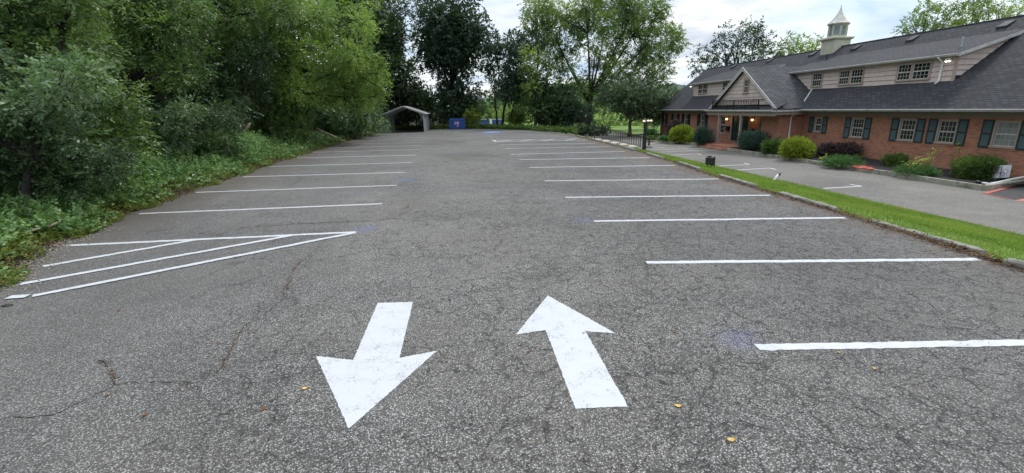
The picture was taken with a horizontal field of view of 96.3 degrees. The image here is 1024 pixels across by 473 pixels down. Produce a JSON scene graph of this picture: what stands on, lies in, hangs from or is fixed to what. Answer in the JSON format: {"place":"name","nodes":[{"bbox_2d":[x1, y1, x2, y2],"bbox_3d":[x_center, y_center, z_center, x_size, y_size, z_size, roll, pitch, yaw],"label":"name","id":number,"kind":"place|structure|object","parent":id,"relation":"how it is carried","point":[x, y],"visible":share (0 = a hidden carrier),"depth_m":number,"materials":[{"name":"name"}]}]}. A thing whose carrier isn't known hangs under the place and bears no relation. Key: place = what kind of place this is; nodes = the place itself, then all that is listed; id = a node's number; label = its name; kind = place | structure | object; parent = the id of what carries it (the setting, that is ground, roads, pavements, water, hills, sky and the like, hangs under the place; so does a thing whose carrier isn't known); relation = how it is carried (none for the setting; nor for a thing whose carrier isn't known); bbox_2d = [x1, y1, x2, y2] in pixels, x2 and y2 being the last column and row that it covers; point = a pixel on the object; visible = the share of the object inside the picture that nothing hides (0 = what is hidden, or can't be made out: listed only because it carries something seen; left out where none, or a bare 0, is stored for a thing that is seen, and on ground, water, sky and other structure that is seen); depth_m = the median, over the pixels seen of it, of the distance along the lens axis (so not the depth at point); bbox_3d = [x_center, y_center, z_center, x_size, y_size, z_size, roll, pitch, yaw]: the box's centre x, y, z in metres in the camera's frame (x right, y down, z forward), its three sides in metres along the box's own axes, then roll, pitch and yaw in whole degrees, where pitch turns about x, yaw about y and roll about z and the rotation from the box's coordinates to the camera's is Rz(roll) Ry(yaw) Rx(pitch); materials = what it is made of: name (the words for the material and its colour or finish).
{"place":"outdoors","nodes":[
{"label":"outdoors","id":0,"kind":"place"},
{"bbox_2d":[478,119,501,124],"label":"dumpster","id":1,"kind":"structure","parent":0,"point":[492,121],"depth_m":115.44,"materials":[{"name":"blue metal"}]},
{"bbox_2d":[1,101,1023,280],"bbox_3d":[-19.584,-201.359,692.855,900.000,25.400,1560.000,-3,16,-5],"label":"ground","id":2,"kind":"structure","parent":0,"point":[636,129],"depth_m":15.00,"materials":[{"name":"soil"}]},
{"bbox_2d":[0,226,121,312],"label":"gravel","id":3,"kind":"structure","parent":2,"relation":"on","point":[51,259],"depth_m":8.19,"materials":[{"name":"gravel"}]},
{"bbox_2d":[0,0,142,91],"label":"broadleaf tree","id":4,"kind":"object","parent":2,"relation":"on","point":[25,25],"visible":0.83,"depth_m":12.10,"materials":[{"name":"green plant"}]},
{"bbox_2d":[0,39,144,212],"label":"arching shrub","id":5,"kind":"object","parent":2,"relation":"on","point":[32,105],"visible":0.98,"depth_m":10.38,"materials":[{"name":"green plant"}]},
{"bbox_2d":[0,132,146,205],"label":"bush","id":6,"kind":"object","parent":2,"relation":"on","point":[71,172],"visible":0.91,"depth_m":10.86,"materials":[{"name":"green plant"}]},
{"bbox_2d":[56,72,168,182],"bbox_3d":[-12.389,-3.102,13.782,2.842,3.358,5.144,-16,21,-42],"label":"arching shrub","id":7,"kind":"object","parent":2,"relation":"on","point":[126,118],"visible":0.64,"depth_m":13.04,"materials":[{"name":"green plant"}]},
{"bbox_2d":[56,0,229,144],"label":"broadleaf tree","id":8,"kind":"object","parent":2,"relation":"on","point":[160,50],"visible":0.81,"depth_m":20.07,"materials":[{"name":"green plant"}]},
{"bbox_2d":[146,90,211,158],"bbox_3d":[-14.048,-4.632,19.397,2.416,3.035,3.391,-13,19,-35],"label":"sapling tree","id":9,"kind":"object","parent":2,"relation":"on","point":[185,113],"visible":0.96,"depth_m":18.99,"materials":[{"name":"green plant"}]},
{"bbox_2d":[0,134,361,288],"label":"weeds","id":10,"kind":"object","parent":2,"relation":"on","point":[13,276],"visible":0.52,"depth_m":10.97,"materials":[{"name":"green plant"}]},
{"bbox_2d":[23,221,58,232],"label":"dead branch","id":11,"kind":"object","parent":10,"relation":"on","point":[39,228],"visible":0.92,"depth_m":9.39,"materials":[{"name":"brown wood"}]},
{"bbox_2d":[101,42,263,135],"bbox_3d":[-20.491,-8.741,27.991,11.047,7.780,8.261,-3,16,-5],"label":"shaded tree","id":12,"kind":"object","parent":2,"relation":"on","point":[202,100],"visible":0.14,"depth_m":26.39,"materials":[{"name":"green plant"}]},
{"bbox_2d":[0,135,366,288],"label":"leaf litter","id":13,"kind":"object","parent":2,"relation":"on","point":[47,248],"visible":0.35,"depth_m":9.46,"materials":[{"name":"plant"}]},
{"bbox_2d":[118,91,250,157],"bbox_3d":[-16.494,-4.813,21.532,7.838,3.726,5.924,-3,16,-5],"label":"shaded bush","id":14,"kind":"object","parent":2,"relation":"on","point":[216,120],"visible":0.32,"depth_m":21.29,"materials":[{"name":"green plant"}]},
{"bbox_2d":[0,126,374,274],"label":"ivy","id":15,"kind":"object","parent":2,"relation":"on","point":[12,213],"visible":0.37,"depth_m":13.30,"materials":[{"name":"green plant"}]},
{"bbox_2d":[9,0,387,130],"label":"deep wood","id":16,"kind":"object","parent":2,"relation":"on","point":[212,40],"depth_m":54.79,"materials":[{"name":"green plant"}]},
{"bbox_2d":[133,125,269,161],"bbox_3d":[-15.275,-4.309,22.215,6.285,2.114,7.626,-10,18,-28],"label":"bush","id":17,"kind":"object","parent":2,"relation":"on","point":[252,146],"visible":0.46,"depth_m":21.61,"materials":[{"name":"green plant"}]},
{"bbox_2d":[188,25,283,134],"bbox_3d":[-16.817,-9.480,28.696,6.655,7.311,5.737,-3,16,-5],"label":"ivy clad tree","id":18,"kind":"object","parent":2,"relation":"on","point":[247,69],"visible":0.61,"depth_m":27.25,"materials":[{"name":"green plant"}]},
{"bbox_2d":[174,0,309,98],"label":"locust tree","id":19,"kind":"object","parent":2,"relation":"on","point":[244,16],"visible":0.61,"depth_m":27.87,"materials":[{"name":"green plant"}]},
{"bbox_2d":[243,71,318,142],"bbox_3d":[-17.632,-9.230,33.615,6.592,5.567,6.219,-3,16,-5],"label":"vine mound","id":20,"kind":"object","parent":2,"relation":"on","point":[281,115],"visible":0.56,"depth_m":33.22,"materials":[{"name":"green plant"}]},
{"bbox_2d":[238,0,394,124],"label":"feathery tree","id":21,"kind":"object","parent":2,"relation":"on","point":[352,71],"visible":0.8,"depth_m":33.63,"materials":[{"name":"green plant"}]},
{"bbox_2d":[315,128,343,141],"bbox_3d":[-16.003,-8.942,40.042,0.254,1.110,5.508,-15,21,-41],"label":"fallen log","id":22,"kind":"object","parent":2,"relation":"on","point":[320,130],"visible":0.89,"depth_m":39.98,"materials":[{"name":"brown wood"}]},
{"bbox_2d":[271,63,389,127],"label":"understory tree","id":23,"kind":"object","parent":2,"relation":"on","point":[311,76],"visible":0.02,"depth_m":44.23,"materials":[{"name":"green plant"}]},
{"bbox_2d":[299,95,381,138],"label":"leafy bush","id":24,"kind":"object","parent":2,"relation":"on","point":[324,116],"visible":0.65,"depth_m":41.98,"materials":[{"name":"green plant"}]},
{"bbox_2d":[323,114,390,136],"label":"leafy bush","id":25,"kind":"object","parent":2,"relation":"on","point":[378,128],"visible":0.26,"depth_m":48.08,"materials":[{"name":"green plant"}]},
{"bbox_2d":[307,0,422,128],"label":"overhanging branch tree","id":26,"kind":"object","parent":2,"relation":"on","point":[382,15],"visible":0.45,"depth_m":46.49,"materials":[{"name":"green plant"}]},
{"bbox_2d":[339,5,436,127],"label":"maple tree","id":27,"kind":"object","parent":2,"relation":"on","point":[391,43],"visible":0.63,"depth_m":60.08,"materials":[{"name":"green plant"}]},
{"bbox_2d":[407,0,498,124],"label":"maple tree","id":28,"kind":"object","parent":2,"relation":"on","point":[449,43],"visible":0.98,"depth_m":62.89,"materials":[{"name":"green plant"}]},
{"bbox_2d":[462,105,482,123],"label":"sapling bush","id":29,"kind":"object","parent":2,"relation":"on","point":[471,115],"visible":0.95,"depth_m":61.74,"materials":[{"name":"green plant"}]},
{"bbox_2d":[272,76,684,119],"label":"background wood","id":30,"kind":"object","parent":2,"relation":"on","point":[502,104],"depth_m":232.25,"materials":[{"name":"green plant"}]},
{"bbox_2d":[390,123,578,134],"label":"weeds","id":31,"kind":"object","parent":2,"relation":"on","point":[565,130],"visible":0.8,"depth_m":57.30,"materials":[{"name":"green plant"}]},
{"bbox_2d":[475,26,527,123],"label":"slender tree","id":32,"kind":"object","parent":2,"relation":"on","point":[493,50],"visible":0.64,"depth_m":61.69,"materials":[{"name":"green plant"}]},
{"bbox_2d":[476,98,534,121],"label":"background bushes","id":33,"kind":"object","parent":2,"relation":"on","point":[498,112],"visible":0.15,"depth_m":147.83,"materials":[{"name":"green plant"}]},
{"bbox_2d":[0,129,1023,472],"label":"parking lot","id":34,"kind":"structure","parent":2,"relation":"on","point":[590,275],"depth_m":5.17,"materials":[{"name":"asphalt"}]},
{"bbox_2d":[97,202,412,411],"bbox_3d":[-3.860,0.355,7.999,3.273,0.093,8.927,-3,16,-5],"label":"crack debris","id":35,"kind":"object","parent":34,"relation":"on","point":[231,337],"visible":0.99,"depth_m":4.80,"materials":[{"name":"asphalt"}]},
{"bbox_2d":[380,106,430,132],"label":"carport","id":36,"kind":"object","parent":34,"relation":"on","point":[393,112],"visible":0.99,"depth_m":55.98,"materials":[{"name":"metal"}]},
{"bbox_2d":[449,118,464,128],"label":"dumpster","id":37,"kind":"object","parent":34,"relation":"on","point":[456,123],"visible":1,"depth_m":60.37,"materials":[{"name":"blue paint"}]},
{"bbox_2d":[646,153,663,158],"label":"kerb block","id":38,"kind":"structure","parent":34,"relation":"on","point":[654,155],"depth_m":22.19,"materials":[{"name":"concrete"}]},
{"bbox_2d":[576,135,1023,271],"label":"kerb debris","id":39,"kind":"object","parent":34,"relation":"on","point":[960,248],"visible":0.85,"depth_m":8.61,"materials":[{"name":"brown plant"}]},
{"bbox_2d":[497,64,538,124],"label":"slender tree","id":40,"kind":"object","parent":2,"relation":"on","point":[503,80],"visible":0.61,"depth_m":58.89,"materials":[{"name":"green plant"}]},
{"bbox_2d":[506,108,529,124],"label":"sapling bush","id":41,"kind":"object","parent":2,"relation":"on","point":[517,118],"visible":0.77,"depth_m":62.12,"materials":[{"name":"green plant"}]},
{"bbox_2d":[489,18,556,124],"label":"slender tree","id":42,"kind":"object","parent":2,"relation":"on","point":[505,97],"visible":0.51,"depth_m":58.64,"materials":[{"name":"green plant"}]},
{"bbox_2d":[513,88,559,126],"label":"evergreen bush","id":43,"kind":"object","parent":2,"relation":"on","point":[522,106],"visible":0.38,"depth_m":58.73,"materials":[{"name":"green plant"}]},
{"bbox_2d":[515,0,567,125],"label":"slender tree","id":44,"kind":"object","parent":2,"relation":"on","point":[540,52],"visible":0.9,"depth_m":57.61,"materials":[{"name":"green plant"}]},
{"bbox_2d":[528,82,582,126],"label":"evergreen bush","id":45,"kind":"object","parent":2,"relation":"on","point":[553,108],"visible":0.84,"depth_m":58.23,"materials":[{"name":"green plant"}]},
{"bbox_2d":[557,94,600,130],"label":"bush","id":46,"kind":"object","parent":2,"relation":"on","point":[580,109],"visible":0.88,"depth_m":57.46,"materials":[{"name":"green plant"}]},
{"bbox_2d":[572,123,612,135],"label":"hedge","id":47,"kind":"object","parent":2,"relation":"on","point":[588,132],"visible":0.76,"depth_m":51.59,"materials":[{"name":"green plant"}]},
{"bbox_2d":[532,0,693,126],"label":"spreading tree","id":48,"kind":"object","parent":2,"relation":"on","point":[587,14],"visible":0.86,"depth_m":62.40,"materials":[{"name":"green plant"}]},
{"bbox_2d":[593,138,636,147],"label":"kerb block","id":49,"kind":"structure","parent":2,"relation":"on","point":[626,145],"depth_m":34.66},
{"bbox_2d":[591,110,658,126],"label":"lawn edge bushes","id":50,"kind":"object","parent":2,"relation":"on","point":[611,121],"visible":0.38,"depth_m":90.86,"materials":[{"name":"green plant"}]},
{"bbox_2d":[591,69,680,136],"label":"shade tree","id":51,"kind":"object","parent":2,"relation":"on","point":[626,101],"visible":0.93,"depth_m":48.30,"materials":[{"name":"green plant"}]},
{"bbox_2d":[615,132,697,145],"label":"bed kerb","id":52,"kind":"structure","parent":2,"relation":"on","point":[691,143],"depth_m":39.13,"materials":[{"name":"concrete"}]},
{"bbox_2d":[677,161,700,170],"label":"kerb block","id":53,"kind":"structure","parent":2,"relation":"on","point":[688,165],"depth_m":18.43,"materials":[{"name":"concrete"}]},
{"bbox_2d":[705,156,715,166],"bbox_3d":[8.878,-3.310,20.571,0.405,0.639,0.420,4,16,19],"label":"ground floodlight","id":54,"kind":"object","parent":2,"relation":"on","point":[709,160],"visible":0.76,"depth_m":20.39,"materials":[{"name":"black paint"}]},
{"bbox_2d":[683,15,787,78],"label":"sweetgum tree","id":55,"kind":"object","parent":2,"relation":"on","point":[758,41],"visible":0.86,"depth_m":57.91,"materials":[{"name":"green plant"}]},
{"bbox_2d":[719,174,756,186],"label":"kerb block","id":56,"kind":"structure","parent":2,"relation":"on","point":[738,180],"depth_m":14.43,"materials":[{"name":"concrete"}]},
{"bbox_2d":[505,129,1023,260],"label":"grass strip","id":57,"kind":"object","parent":2,"relation":"on","point":[994,237],"depth_m":11.24,"materials":[{"name":"plant"}]},
{"bbox_2d":[771,30,824,55],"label":"linden tree","id":58,"kind":"object","parent":2,"relation":"on","point":[798,43],"visible":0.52,"depth_m":62.50,"materials":[{"name":"green plant"}]},
{"bbox_2d":[777,192,839,209],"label":"kerb block","id":59,"kind":"structure","parent":2,"relation":"on","point":[803,199],"depth_m":11.29,"materials":[{"name":"concrete"}]},
{"bbox_2d":[636,133,1023,184],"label":"planting bed","id":60,"kind":"object","parent":2,"relation":"on","point":[875,163],"visible":0.18,"depth_m":20.03,"materials":[{"name":"soil"}]},
{"bbox_2d":[646,129,658,135],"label":"clipped hedge","id":61,"kind":"object","parent":60,"relation":"on","point":[653,132],"visible":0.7,"depth_m":45.70,"materials":[{"name":"green plant"}]},
{"bbox_2d":[665,117,681,134],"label":"barberry bush","id":62,"kind":"object","parent":60,"relation":"on","point":[673,123],"visible":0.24,"depth_m":41.06,"materials":[{"name":"red plant"}]},
{"bbox_2d":[667,124,693,142],"bbox_3d":[14.203,-8.722,38.463,2.197,1.598,2.319,-3,16,-5],"label":"golden cypress","id":63,"kind":"object","parent":60,"relation":"on","point":[678,132],"visible":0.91,"depth_m":38.11,"materials":[{"name":"green plant"}]},
{"bbox_2d":[684,131,695,142],"bbox_3d":[14.661,-8.120,37.376,0.944,0.992,1.061,-12,19,-34],"label":"golden cypress","id":64,"kind":"object","parent":60,"relation":"on","point":[688,137],"visible":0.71,"depth_m":37.29,"materials":[{"name":"green plant"}]},
{"bbox_2d":[691,123,716,144],"bbox_3d":[14.837,-7.893,35.148,1.776,1.746,1.943,14,22,43],"label":"juniper bush","id":65,"kind":"object","parent":60,"relation":"on","point":[702,135],"visible":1,"depth_m":34.86,"materials":[{"name":"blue plant"}]},
{"bbox_2d":[734,128,771,150],"bbox_3d":[15.913,-6.489,30.471,2.219,1.504,2.361,-3,16,-5],"label":"juniper bush","id":66,"kind":"object","parent":60,"relation":"on","point":[749,140],"visible":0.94,"depth_m":30.01,"materials":[{"name":"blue plant"}]},
{"bbox_2d":[759,137,783,154],"bbox_3d":[15.829,-5.487,27.657,1.565,1.083,1.547,-13,19,-37],"label":"green bush","id":67,"kind":"object","parent":60,"relation":"on","point":[768,146],"visible":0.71,"depth_m":27.44,"materials":[{"name":"green plant"}]},
{"bbox_2d":[777,135,817,159],"bbox_3d":[15.833,-4.985,25.413,1.985,1.321,2.016,7,17,27],"label":"golden cypress","id":68,"kind":"object","parent":60,"relation":"on","point":[802,147],"visible":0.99,"depth_m":25.06,"materials":[{"name":"green plant"}]},
{"bbox_2d":[815,140,863,156],"bbox_3d":[17.879,-4.806,25.192,2.137,1.006,2.141,-3,16,-5],"label":"barberry bush","id":69,"kind":"object","parent":60,"relation":"on","point":[842,148],"visible":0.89,"depth_m":24.84,"materials":[{"name":"purple plant"}]},
{"bbox_2d":[820,153,865,167],"bbox_3d":[16.042,-3.731,22.081,2.079,0.694,1.906,-3,16,-5],"label":"creeping juniper","id":70,"kind":"object","parent":60,"relation":"on","point":[842,161],"visible":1,"depth_m":21.90,"materials":[{"name":"green plant"}]},
{"bbox_2d":[880,152,911,165],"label":"boxwood","id":71,"kind":"object","parent":60,"relation":"on","point":[893,159],"visible":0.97,"depth_m":21.66,"materials":[{"name":"green plant"}]},
{"bbox_2d":[903,160,914,171],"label":"sprout plant","id":72,"kind":"object","parent":60,"relation":"on","point":[908,165],"visible":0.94,"depth_m":18.90,"materials":[{"name":"green plant"}]},
{"bbox_2d":[892,162,942,176],"bbox_3d":[16.644,-2.809,18.953,1.897,0.566,1.830,-3,16,-5],"label":"creeping juniper","id":73,"kind":"object","parent":60,"relation":"on","point":[924,170],"visible":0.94,"depth_m":18.64,"materials":[{"name":"green plant"}]},
{"bbox_2d":[911,156,924,167],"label":"sprout plant","id":74,"kind":"object","parent":60,"relation":"on","point":[918,161],"visible":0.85,"depth_m":18.98,"materials":[{"name":"green plant"}]},
{"bbox_2d":[924,148,941,166],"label":"sprout plant","id":75,"kind":"object","parent":60,"relation":"on","point":[928,161],"visible":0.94,"depth_m":18.91,"materials":[{"name":"green plant"}]},
{"bbox_2d":[950,140,961,159],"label":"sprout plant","id":76,"kind":"object","parent":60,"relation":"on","point":[959,141],"visible":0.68,"depth_m":18.96,"materials":[{"name":"green plant"}]},
{"bbox_2d":[947,154,1012,179],"bbox_3d":[18.116,-2.764,17.780,1.819,1.030,1.922,-3,16,-5],"label":"yew bush","id":77,"kind":"object","parent":60,"relation":"on","point":[981,167],"visible":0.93,"depth_m":17.50,"materials":[{"name":"green plant"}]},
{"bbox_2d":[992,165,1011,177],"bbox_3d":[18.176,-2.358,17.051,0.155,0.670,0.590,-4,16,-10],"label":"yard sign","id":78,"kind":"object","parent":60,"relation":"on","point":[1004,171],"visible":0.98,"depth_m":16.99,"materials":[{"name":"plastic"}]},
{"bbox_2d":[656,5,1023,183],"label":"brick building","id":79,"kind":"structure","parent":2,"relation":"on","point":[924,93],"depth_m":24.15,"materials":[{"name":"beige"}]},
{"bbox_2d":[684,114,687,125],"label":"window","id":80,"kind":"structure","parent":79,"relation":"in","point":[686,115],"depth_m":44.64,"materials":[{"name":"glass"}]},
{"bbox_2d":[700,115,704,126],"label":"window","id":81,"kind":"structure","parent":79,"relation":"in","point":[702,116],"depth_m":41.51,"materials":[{"name":"glass"}]},
{"bbox_2d":[719,116,725,134],"bbox_3d":[17.574,-9.263,38.181,0.160,1.545,1.080,-3,16,-5],"label":"window","id":82,"kind":"structure","parent":79,"relation":"in","point":[723,118],"depth_m":38.23,"materials":[{"name":"beige paint"}]},
{"bbox_2d":[731,116,739,140],"bbox_3d":[17.814,-8.563,36.381,0.060,1.860,1.070,-3,16,-5],"label":"door","id":83,"kind":"structure","parent":79,"relation":"in","point":[736,119],"depth_m":36.44,"materials":[{"name":"wood"}]},
{"bbox_2d":[741,117,748,132],"bbox_3d":[17.923,-8.264,35.297,0.060,1.860,1.070,-3,16,-5],"label":"door","id":84,"kind":"structure","parent":79,"relation":"in","point":[745,122],"depth_m":35.14,"materials":[{"name":"wood"}]},
{"bbox_2d":[758,117,761,132],"bbox_3d":[18.086,-7.853,33.071,0.160,1.545,0.930,-3,16,-5],"label":"window","id":85,"kind":"structure","parent":79,"relation":"in","point":[760,123],"depth_m":33.31,"materials":[{"name":"beige paint"}]},
{"bbox_2d":[811,117,822,133],"bbox_3d":[18.596,-6.740,27.812,0.160,0.995,0.830,-3,16,-5],"label":"window","id":86,"kind":"structure","parent":79,"relation":"in","point":[818,120],"depth_m":27.87,"materials":[{"name":"beige paint"}]},
{"bbox_2d":[847,118,864,139],"bbox_3d":[18.878,-5.885,25.033,0.160,1.165,1.050,-3,16,-5],"label":"window","id":87,"kind":"structure","parent":79,"relation":"in","point":[857,124],"depth_m":25.08,"materials":[{"name":"glass"}]},
{"bbox_2d":[894,119,916,143],"bbox_3d":[19.160,-5.118,22.214,0.160,1.145,1.060,-3,16,-5],"label":"window","id":88,"kind":"structure","parent":79,"relation":"in","point":[906,131],"depth_m":22.26,"materials":[{"name":"beige paint"}]},
{"bbox_2d":[932,119,958,146],"bbox_3d":[19.343,-4.614,20.386,0.160,1.145,1.050,-3,16,-5],"label":"window","id":89,"kind":"structure","parent":79,"relation":"in","point":[946,131],"depth_m":20.41,"materials":[{"name":"glass"}]},
{"bbox_2d":[986,120,1021,150],"bbox_3d":[19.565,-4.000,18.160,0.160,1.145,1.090,-3,16,-5],"label":"window","id":90,"kind":"structure","parent":79,"relation":"in","point":[1005,134],"depth_m":18.18,"materials":[{"name":"glass"}]},
{"bbox_2d":[869,219,986,254],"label":"kerb block","id":91,"kind":"structure","parent":2,"relation":"on","point":[976,248],"depth_m":8.05,"materials":[{"name":"concrete"}]},
{"bbox_2d":[891,0,1023,36],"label":"linden tree","id":92,"kind":"object","parent":2,"relation":"on","point":[924,21],"visible":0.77,"depth_m":43.31,"materials":[{"name":"green plant"}]},
{"bbox_2d":[982,179,1023,190],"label":"bed kerb","id":93,"kind":"structure","parent":2,"relation":"on","point":[987,187],"depth_m":16.32,"materials":[{"name":"concrete"}]},
{"bbox_2d":[1003,258,1023,269],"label":"kerb block","id":94,"kind":"structure","parent":2,"relation":"on","point":[1012,261],"depth_m":6.71,"materials":[{"name":"concrete"}]},
{"bbox_2d":[104,0,1023,100],"label":"sky","id":95,"kind":"structure","parent":0,"point":[869,20],"materials":[{"name":"white"}]},
{"bbox_2d":[480,83,685,106],"bbox_3d":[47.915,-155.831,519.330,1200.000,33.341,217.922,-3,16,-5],"label":"hills","id":96,"kind":"structure","parent":0,"point":[679,86],"depth_m":476.25,"materials":[{"name":"plant"}]},
{"bbox_2d":[559,127,1023,234],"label":"driveway","id":97,"kind":"structure","parent":0,"point":[976,207],"depth_m":17.28,"materials":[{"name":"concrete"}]},
{"bbox_2d":[591,127,642,144],"bbox_3d":[8.299,-7.836,36.235,3.996,1.655,0.062,0,16,4],"label":"handrail","id":98,"kind":"object","parent":97,"relation":"on","point":[618,134],"visible":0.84,"depth_m":36.18,"materials":[{"name":"black metal"}]},
{"bbox_2d":[594,128,641,146],"bbox_3d":[8.173,-7.306,34.342,3.996,1.655,0.062,0,16,4],"label":"handrail","id":99,"kind":"object","parent":97,"relation":"on","point":[613,135],"visible":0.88,"depth_m":34.29,"materials":[{"name":"black metal"}]},
{"bbox_2d":[642,119,653,149],"bbox_3d":[9.947,-7.496,33.632,0.815,2.200,0.220,-3,16,-5],"label":"lamp post","id":100,"kind":"object","parent":97,"relation":"on","point":[644,137],"visible":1,"depth_m":33.56,"materials":[{"name":"black metal"}]},
{"bbox_2d":[646,135,657,139],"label":"clipped hedge","id":101,"kind":"object","parent":97,"relation":"on","point":[652,137],"visible":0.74,"depth_m":41.40,"materials":[{"name":"green plant"}]},
{"bbox_2d":[657,134,669,141],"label":"shrub","id":102,"kind":"object","parent":97,"relation":"on","point":[662,138],"visible":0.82,"depth_m":39.58,"materials":[{"name":"green plant"}]},
{"bbox_2d":[726,148,982,189],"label":"bed kerb","id":103,"kind":"structure","parent":97,"relation":"on","point":[934,180],"depth_m":19.76,"materials":[{"name":"concrete"}]},
{"bbox_2d":[851,165,874,169],"bbox_3d":[16.014,-3.157,20.930,0.523,0.100,1.138,-3,16,-5],"label":"red hose","id":104,"kind":"object","parent":103,"relation":"on","point":[862,167],"visible":1,"depth_m":20.79,"materials":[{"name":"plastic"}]},
{"bbox_2d":[983,184,1023,199],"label":"ramp","id":105,"kind":"structure","parent":97,"relation":"on","point":[1016,193],"depth_m":15.57,"materials":[{"name":"concrete"}]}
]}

